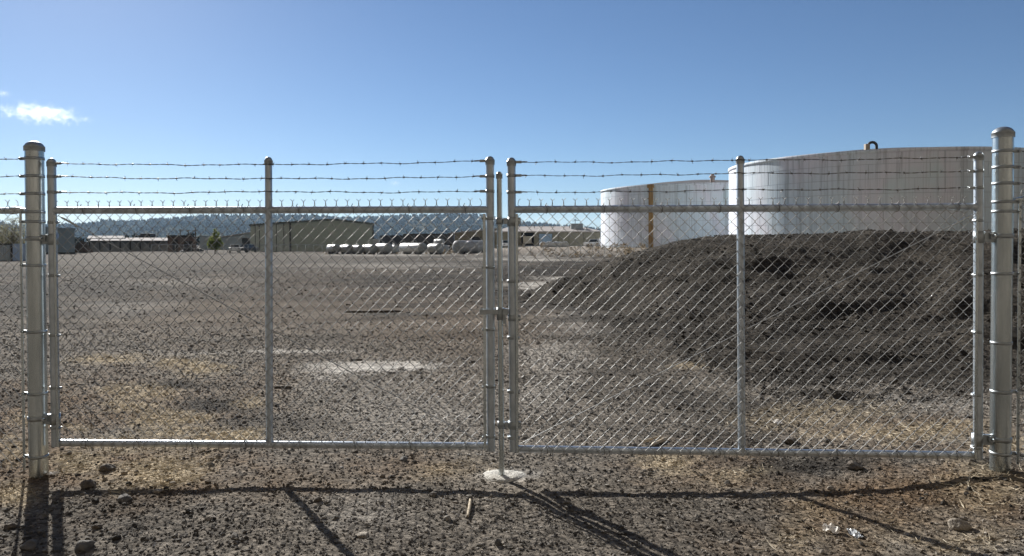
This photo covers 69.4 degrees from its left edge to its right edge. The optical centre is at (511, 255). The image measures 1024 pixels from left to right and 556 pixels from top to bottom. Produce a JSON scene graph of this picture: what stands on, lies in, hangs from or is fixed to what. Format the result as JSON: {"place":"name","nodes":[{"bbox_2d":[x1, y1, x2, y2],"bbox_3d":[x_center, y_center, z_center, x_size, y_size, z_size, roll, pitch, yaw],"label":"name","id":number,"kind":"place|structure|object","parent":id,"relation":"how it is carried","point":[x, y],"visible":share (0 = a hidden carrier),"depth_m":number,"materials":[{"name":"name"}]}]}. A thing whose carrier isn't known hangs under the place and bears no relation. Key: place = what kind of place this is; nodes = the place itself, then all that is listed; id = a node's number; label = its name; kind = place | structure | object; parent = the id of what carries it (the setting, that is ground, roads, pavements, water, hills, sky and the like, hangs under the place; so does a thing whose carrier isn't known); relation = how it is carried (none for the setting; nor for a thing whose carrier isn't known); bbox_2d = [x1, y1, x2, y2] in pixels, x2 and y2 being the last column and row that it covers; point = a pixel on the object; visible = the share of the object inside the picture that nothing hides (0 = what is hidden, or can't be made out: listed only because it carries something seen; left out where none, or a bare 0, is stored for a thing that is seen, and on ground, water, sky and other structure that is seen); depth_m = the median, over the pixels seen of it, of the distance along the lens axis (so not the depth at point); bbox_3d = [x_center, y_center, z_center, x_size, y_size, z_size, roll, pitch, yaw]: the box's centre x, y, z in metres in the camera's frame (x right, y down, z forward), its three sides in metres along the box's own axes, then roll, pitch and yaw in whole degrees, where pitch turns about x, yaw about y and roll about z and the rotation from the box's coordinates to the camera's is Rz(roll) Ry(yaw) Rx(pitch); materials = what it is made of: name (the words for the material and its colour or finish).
{"place":"outdoors","nodes":[
{"label":"outdoors","id":0,"kind":"place"},
{"bbox_2d":[137,234,157,237],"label":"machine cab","id":1,"kind":"object","parent":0,"point":[144,235],"visible":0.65,"depth_m":168.42,"materials":[{"name":"black metal"}]},
{"bbox_2d":[166,235,194,251],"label":"dark barn","id":2,"kind":"structure","parent":0,"point":[183,242],"depth_m":144.62,"materials":[{"name":"grey metal"}]},
{"bbox_2d":[172,239,177,251],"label":"door","id":3,"kind":"structure","parent":2,"relation":"in","point":[176,240],"depth_m":144.37,"materials":[{"name":"grey metal"}]},
{"bbox_2d":[184,241,192,247],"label":"door","id":4,"kind":"structure","parent":2,"relation":"in","point":[190,242],"depth_m":145.25,"materials":[{"name":"grey metal"}]},
{"bbox_2d":[199,232,249,249],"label":"grey warehouse","id":5,"kind":"structure","parent":0,"point":[233,239],"depth_m":192.54,"materials":[{"name":"grey metal"}]},
{"bbox_2d":[242,238,249,243],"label":"door","id":6,"kind":"structure","parent":5,"relation":"in","point":[244,240],"depth_m":193.75,"materials":[{"name":"grey metal"}]},
{"bbox_2d":[0,214,600,240],"bbox_3d":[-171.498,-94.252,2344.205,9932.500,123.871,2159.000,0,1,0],"label":"hills","id":7,"kind":"structure","parent":0,"point":[123,229],"depth_m":2255.03,"materials":[{"name":"green plant"}]},
{"bbox_2d":[0,213,600,240],"bbox_3d":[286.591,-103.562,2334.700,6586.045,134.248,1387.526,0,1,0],"label":"hillside forest","id":8,"kind":"object","parent":7,"relation":"on","point":[460,222],"visible":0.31,"depth_m":2349.73,"materials":[{"name":"green plant"}]},
{"bbox_2d":[373,239,379,244],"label":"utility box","id":9,"kind":"object","parent":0,"point":[375,241],"visible":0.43,"depth_m":137.47,"materials":[{"name":"grey"}]},
{"bbox_2d":[502,240,507,245],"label":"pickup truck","id":10,"kind":"object","parent":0,"point":[504,242],"visible":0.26,"depth_m":136.79,"materials":[{"name":"white paint"}]},
{"bbox_2d":[0,245,1023,555],"bbox_3d":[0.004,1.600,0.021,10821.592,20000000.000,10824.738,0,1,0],"label":"ground","id":11,"kind":"structure","parent":0,"point":[528,263],"depth_m":6.06,"materials":[{"name":"grey gravel"}]},
{"bbox_2d":[3,523,18,529],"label":"dirt clod","id":12,"kind":"object","parent":11,"relation":"on","point":[8,526],"visible":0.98,"depth_m":4.24,"materials":[{"name":"brown soil"}]},
{"bbox_2d":[0,217,24,243],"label":"shrub","id":13,"kind":"object","parent":11,"relation":"on","point":[11,237],"visible":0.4,"depth_m":83.59,"materials":[{"name":"green plant"}]},
{"bbox_2d":[0,244,25,260],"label":"container","id":14,"kind":"object","parent":11,"relation":"on","point":[8,255],"visible":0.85,"depth_m":70.20,"materials":[{"name":"grey metal"}]},
{"bbox_2d":[0,157,25,469],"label":"chain link fence","id":15,"kind":"object","parent":11,"relation":"on","point":[11,210],"visible":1,"depth_m":5.22,"materials":[{"name":"metal"}]},
{"bbox_2d":[19,539,36,550],"bbox_3d":[-2.579,1.551,3.951,0.092,0.064,0.077,0,1,33],"label":"rock","id":16,"kind":"object","parent":11,"relation":"on","point":[29,545],"visible":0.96,"depth_m":3.93,"materials":[{"name":"stone"}]},
{"bbox_2d":[18,141,48,478],"bbox_3d":[-3.388,0.503,5.244,0.170,2.625,0.136,0,1,3],"label":"gate post","id":17,"kind":"object","parent":11,"relation":"on","point":[34,221],"visible":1,"depth_m":5.20,"materials":[{"name":"metal"}]},
{"bbox_2d":[24,156,494,454],"bbox_3d":[-1.775,0.337,5.147,3.328,2.055,0.131,0,1,3],"label":"gate leaf","id":18,"kind":"object","parent":17,"relation":"attached to","point":[53,418],"visible":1,"depth_m":5.12,"materials":[{"name":"metal"}]},
{"bbox_2d":[45,227,75,253],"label":"blue shed","id":19,"kind":"structure","parent":11,"relation":"on","point":[67,235],"depth_m":119.52,"materials":[{"name":"blue metal"}]},
{"bbox_2d":[75,240,93,252],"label":"dirt heap","id":20,"kind":"object","parent":11,"relation":"on","point":[78,246],"visible":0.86,"depth_m":123.47,"materials":[{"name":"grey soil"}]},
{"bbox_2d":[74,540,95,551],"bbox_3d":[-2.263,1.538,3.926,0.084,0.066,0.097,1,1,34],"label":"rock","id":21,"kind":"object","parent":11,"relation":"on","point":[83,545],"visible":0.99,"depth_m":3.90,"materials":[{"name":"grey stone"}]},
{"bbox_2d":[80,480,95,488],"bbox_3d":[-2.839,1.534,4.948,0.096,0.063,0.100,0,1,-15],"label":"dirt clod","id":22,"kind":"object","parent":11,"relation":"on","point":[86,484],"visible":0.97,"depth_m":4.92,"materials":[{"name":"brown soil"}]},
{"bbox_2d":[91,523,102,529],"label":"dirt clod","id":23,"kind":"object","parent":11,"relation":"on","point":[96,526],"visible":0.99,"depth_m":4.21,"materials":[{"name":"brown soil"}]},
{"bbox_2d":[99,464,115,471],"bbox_3d":[-2.914,1.532,5.330,0.104,0.064,0.081,0,1,13],"label":"dirt clod","id":24,"kind":"object","parent":11,"relation":"on","point":[106,467],"visible":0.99,"depth_m":5.30,"materials":[{"name":"brown soil"}]},
{"bbox_2d":[117,494,131,501],"bbox_3d":[-2.446,1.535,4.670,0.084,0.049,0.084,-1,1,-24],"label":"rock","id":25,"kind":"object","parent":11,"relation":"on","point":[124,498],"visible":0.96,"depth_m":4.65,"materials":[{"name":"grey stone"}]},
{"bbox_2d":[87,236,167,251],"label":"open shed","id":26,"kind":"structure","parent":11,"relation":"on","point":[131,245],"depth_m":155.20,"materials":[{"name":"white metal"}]},
{"bbox_2d":[152,489,162,493],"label":"rock","id":27,"kind":"object","parent":11,"relation":"on","point":[156,491],"visible":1,"depth_m":4.81,"materials":[{"name":"brown stone"}]},
{"bbox_2d":[180,247,203,251],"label":"scrap heap","id":28,"kind":"object","parent":11,"relation":"on","point":[184,249],"visible":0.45,"depth_m":127.46,"materials":[{"name":"grey metal"}]},
{"bbox_2d":[207,515,215,520],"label":"rock","id":29,"kind":"object","parent":11,"relation":"on","point":[209,517],"visible":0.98,"depth_m":4.28,"materials":[{"name":"grey stone"}]},
{"bbox_2d":[207,228,223,253],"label":"young tree","id":30,"kind":"object","parent":11,"relation":"on","point":[216,245],"visible":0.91,"depth_m":115.65,"materials":[{"name":"green plant"}]},
{"bbox_2d":[22,232,427,245],"bbox_3d":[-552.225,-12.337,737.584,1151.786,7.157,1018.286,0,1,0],"label":"trees","id":31,"kind":"object","parent":11,"relation":"on","point":[197,239],"visible":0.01,"depth_m":250.96,"materials":[{"name":"green plant"}]},
{"bbox_2d":[229,244,240,252],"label":"parked car","id":32,"kind":"object","parent":11,"relation":"on","point":[237,247],"visible":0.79,"depth_m":123.00,"materials":[{"name":"white paint"}]},
{"bbox_2d":[154,245,325,252],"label":"dry weeds","id":33,"kind":"object","parent":11,"relation":"on","point":[231,250],"visible":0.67,"depth_m":121.18,"materials":[{"name":"plant"}]},
{"bbox_2d":[237,244,258,252],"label":"parked car","id":34,"kind":"object","parent":11,"relation":"on","point":[247,246],"visible":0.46,"depth_m":129.46,"materials":[{"name":"grey paint"}]},
{"bbox_2d":[274,385,291,388],"bbox_3d":[-2.546,1.461,8.213,0.199,0.041,0.042,0,1,8],"label":"board","id":35,"kind":"object","parent":11,"relation":"on","point":[286,387],"visible":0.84,"depth_m":8.20,"materials":[{"name":"brown wood"}]},
{"bbox_2d":[249,218,373,251],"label":"hangar","id":36,"kind":"structure","parent":11,"relation":"on","point":[314,233],"depth_m":149.07,"materials":[{"name":"grey"}]},
{"bbox_2d":[314,496,321,501],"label":"rock","id":37,"kind":"object","parent":11,"relation":"on","point":[318,499],"visible":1,"depth_m":4.57,"materials":[{"name":"brown stone"}]},
{"bbox_2d":[326,243,340,253],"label":"gas cylinder","id":38,"kind":"object","parent":11,"relation":"on","point":[331,250],"visible":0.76,"depth_m":108.06,"materials":[{"name":"white paint"}]},
{"bbox_2d":[340,243,352,253],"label":"gas cylinder","id":39,"kind":"object","parent":11,"relation":"on","point":[346,246],"visible":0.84,"depth_m":107.24,"materials":[{"name":"white paint"}]},
{"bbox_2d":[352,244,363,253],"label":"gas cylinder","id":40,"kind":"object","parent":11,"relation":"on","point":[358,247],"visible":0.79,"depth_m":106.36,"materials":[{"name":"white paint"}]},
{"bbox_2d":[357,531,368,537],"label":"rock","id":41,"kind":"object","parent":11,"relation":"on","point":[364,534],"visible":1,"depth_m":4.04,"materials":[{"name":"beige stone"}]},
{"bbox_2d":[363,243,377,253],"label":"gas cylinder","id":42,"kind":"object","parent":11,"relation":"on","point":[369,246],"visible":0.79,"depth_m":105.60,"materials":[{"name":"white paint"}]},
{"bbox_2d":[344,310,402,312],"bbox_3d":[-3.233,1.309,17.306,1.361,0.074,0.077,0,1,-5],"label":"board","id":43,"kind":"object","parent":11,"relation":"on","point":[359,311],"visible":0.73,"depth_m":17.28,"materials":[{"name":"brown wood"}]},
{"bbox_2d":[376,242,392,253],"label":"gas cylinder","id":44,"kind":"object","parent":11,"relation":"on","point":[385,250],"visible":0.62,"depth_m":104.81,"materials":[{"name":"white paint"}]},
{"bbox_2d":[380,235,402,245],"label":"trailer","id":45,"kind":"object","parent":11,"relation":"on","point":[397,239],"visible":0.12,"depth_m":142.96,"materials":[{"name":"black paint"}]},
{"bbox_2d":[390,243,398,253],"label":"gas cylinder","id":46,"kind":"object","parent":11,"relation":"on","point":[396,249],"visible":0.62,"depth_m":109.78,"materials":[{"name":"white paint"}]},
{"bbox_2d":[400,456,407,460],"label":"rock","id":47,"kind":"object","parent":11,"relation":"on","point":[403,458],"visible":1,"depth_m":5.44,"materials":[{"name":"grey stone"}]},
{"bbox_2d":[399,241,426,253],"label":"gas cylinder","id":48,"kind":"object","parent":11,"relation":"on","point":[413,246],"visible":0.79,"depth_m":104.00,"materials":[{"name":"white paint"}]},
{"bbox_2d":[403,234,454,249],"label":"trailer","id":49,"kind":"object","parent":11,"relation":"on","point":[407,238],"visible":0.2,"depth_m":139.96,"materials":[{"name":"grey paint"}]},
{"bbox_2d":[427,242,443,253],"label":"gas cylinder","id":50,"kind":"object","parent":11,"relation":"on","point":[432,250],"visible":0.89,"depth_m":102.42,"materials":[{"name":"white paint"}]},
{"bbox_2d":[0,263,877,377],"bbox_3d":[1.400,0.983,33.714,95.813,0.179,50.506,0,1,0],"label":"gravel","id":51,"kind":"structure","parent":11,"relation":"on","point":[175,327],"depth_m":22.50,"materials":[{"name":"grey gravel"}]},
{"bbox_2d":[434,238,444,243],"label":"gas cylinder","id":52,"kind":"object","parent":11,"relation":"on","point":[441,241],"visible":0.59,"depth_m":122.00,"materials":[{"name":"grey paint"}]},
{"bbox_2d":[442,243,448,253],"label":"gas cylinder","id":53,"kind":"object","parent":11,"relation":"on","point":[446,247],"visible":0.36,"depth_m":107.42,"materials":[{"name":"white paint"}]},
{"bbox_2d":[452,239,482,253],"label":"gas cylinder","id":54,"kind":"object","parent":11,"relation":"on","point":[469,245],"visible":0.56,"depth_m":100.22,"materials":[{"name":"grey paint"}]},
{"bbox_2d":[466,498,471,516],"bbox_3d":[-0.256,1.511,4.438,0.022,0.022,0.274,0,1,0],"label":"stick","id":55,"kind":"object","parent":11,"relation":"on","point":[469,507],"visible":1,"depth_m":4.41,"materials":[{"name":"brown wood"}]},
{"bbox_2d":[448,228,496,249],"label":"tan warehouse","id":56,"kind":"structure","parent":11,"relation":"on","point":[469,234],"depth_m":171.94,"materials":[{"name":"beige metal"}]},
{"bbox_2d":[470,237,480,240],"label":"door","id":57,"kind":"structure","parent":56,"relation":"in","point":[473,238],"depth_m":171.82,"materials":[{"name":"grey metal"}]},
{"bbox_2d":[323,242,646,257],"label":"dry weeds","id":58,"kind":"object","parent":11,"relation":"on","point":[617,245],"visible":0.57,"depth_m":97.53,"materials":[{"name":"beige plant"}]},
{"bbox_2d":[483,470,525,482],"bbox_3d":[-0.064,1.514,5.091,0.312,0.035,0.283,0,1,24],"label":"concrete footing","id":59,"kind":"object","parent":11,"relation":"on","point":[509,476],"visible":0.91,"depth_m":5.06,"materials":[{"name":"white concrete"}]},
{"bbox_2d":[0,366,1021,555],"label":"dirt clods","id":60,"kind":"object","parent":11,"relation":"on","point":[188,510],"visible":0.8,"depth_m":5.17,"materials":[{"name":"soil"}]},
{"bbox_2d":[0,352,1023,555],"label":"straw","id":61,"kind":"object","parent":11,"relation":"on","point":[253,436],"visible":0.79,"depth_m":5.57,"materials":[{"name":"beige plant"}]},
{"bbox_2d":[523,236,531,245],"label":"box truck","id":62,"kind":"object","parent":11,"relation":"on","point":[526,240],"visible":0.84,"depth_m":148.17,"materials":[{"name":"beige paint"}]},
{"bbox_2d":[494,219,600,247],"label":"long workshop","id":63,"kind":"structure","parent":11,"relation":"on","point":[569,239],"depth_m":149.98,"materials":[{"name":"beige paint"}]},
{"bbox_2d":[539,234,551,245],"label":"door","id":64,"kind":"structure","parent":63,"relation":"in","point":[546,238],"depth_m":150.05,"materials":[{"name":"blue paint"}]},
{"bbox_2d":[540,241,568,246],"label":"wrapped roll","id":65,"kind":"object","parent":11,"relation":"on","point":[562,244],"visible":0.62,"depth_m":111.66,"materials":[{"name":"white paint"}]},
{"bbox_2d":[478,246,639,255],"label":"dry weeds","id":66,"kind":"object","parent":11,"relation":"on","point":[592,248],"visible":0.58,"depth_m":91.71,"materials":[{"name":"plant"}]},
{"bbox_2d":[583,239,600,246],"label":"parked car","id":67,"kind":"object","parent":11,"relation":"on","point":[592,241],"visible":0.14,"depth_m":127.62,"materials":[{"name":"white paint"}]},
{"bbox_2d":[642,435,663,442],"bbox_3d":[1.122,1.459,5.900,0.026,0.026,0.293,1,1,44],"label":"stick","id":68,"kind":"object","parent":11,"relation":"on","point":[650,439],"visible":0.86,"depth_m":5.87,"materials":[{"name":"brown wood"}]},
{"bbox_2d":[651,437,667,445],"bbox_3d":[1.171,1.478,5.872,0.035,0.036,0.276,1,1,37],"label":"stick","id":69,"kind":"object","parent":11,"relation":"on","point":[659,441],"visible":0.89,"depth_m":5.85,"materials":[{"name":"brown wood"}]},
{"bbox_2d":[600,174,728,247],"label":"storage tank","id":70,"kind":"object","parent":11,"relation":"on","point":[709,197],"visible":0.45,"depth_m":109.24,"materials":[{"name":"paint"},{"name":"steel"}]},
{"bbox_2d":[518,229,1023,400],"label":"soil pile","id":71,"kind":"object","parent":11,"relation":"on","point":[837,275],"visible":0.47,"depth_m":14.26,"materials":[{"name":"brown soil"}]},
{"bbox_2d":[518,228,1023,408],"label":"soil clods","id":72,"kind":"object","parent":71,"relation":"on","point":[892,378],"visible":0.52,"depth_m":12.45,"materials":[{"name":"brown soil"}]},
{"bbox_2d":[779,436,796,443],"bbox_3d":[2.192,1.468,5.874,0.126,0.061,0.119,0,1,-7],"label":"dirt clod","id":73,"kind":"object","parent":11,"relation":"on","point":[789,440],"visible":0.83,"depth_m":5.83,"materials":[{"name":"soil"}]},
{"bbox_2d":[822,522,839,533],"bbox_3d":[1.757,1.499,4.068,0.091,0.032,0.063,0,15,25],"label":"plastic bag","id":74,"kind":"object","parent":11,"relation":"on","point":[832,528],"visible":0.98,"depth_m":4.07,"materials":[{"name":"white plastic"}]},
{"bbox_2d":[845,460,863,469],"bbox_3d":[2.376,1.455,5.114,0.108,0.064,0.109,-1,1,-40],"label":"dirt clod","id":75,"kind":"object","parent":11,"relation":"on","point":[853,465],"visible":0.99,"depth_m":5.09,"materials":[{"name":"grey stone"}]},
{"bbox_2d":[847,528,863,538],"bbox_3d":[1.859,1.504,4.006,0.056,0.024,0.084,0,15,-15],"label":"plastic wrapper","id":76,"kind":"object","parent":11,"relation":"on","point":[856,534],"visible":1,"depth_m":4.00,"materials":[{"name":"white"}]},
{"bbox_2d":[728,141,1023,234],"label":"storage tank","id":77,"kind":"object","parent":11,"relation":"on","point":[775,182],"visible":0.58,"depth_m":69.50,"materials":[{"name":"paint"},{"name":"steel"}]},
{"bbox_2d":[947,518,971,530],"bbox_3d":[2.444,1.472,4.035,0.115,0.072,0.082,0,1,29],"label":"rock","id":78,"kind":"object","parent":11,"relation":"on","point":[956,524],"visible":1,"depth_m":4.01,"materials":[{"name":"grey stone"}]},
{"bbox_2d":[989,127,1021,471],"bbox_3d":[3.234,0.410,4.857,0.170,2.508,0.136,0,1,3],"label":"gate post","id":79,"kind":"object","parent":11,"relation":"on","point":[1003,211],"visible":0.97,"depth_m":4.81,"materials":[{"name":"metal"}]},
{"bbox_2d":[479,152,1013,475],"bbox_3d":[1.532,0.432,4.956,3.506,2.225,0.131,0,1,3],"label":"gate leaf","id":80,"kind":"object","parent":79,"relation":"attached to","point":[979,438],"visible":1,"depth_m":4.93,"materials":[{"name":"metal"}]},
{"bbox_2d":[1014,151,1023,466],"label":"chain link fence","id":81,"kind":"object","parent":11,"relation":"on","point":[1019,315],"visible":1,"depth_m":4.83,"materials":[{"name":"metal"}]},
{"bbox_2d":[0,0,1023,228],"label":"sky","id":82,"kind":"structure","parent":0,"point":[177,82],"materials":[{"name":"blue"}]}
]}

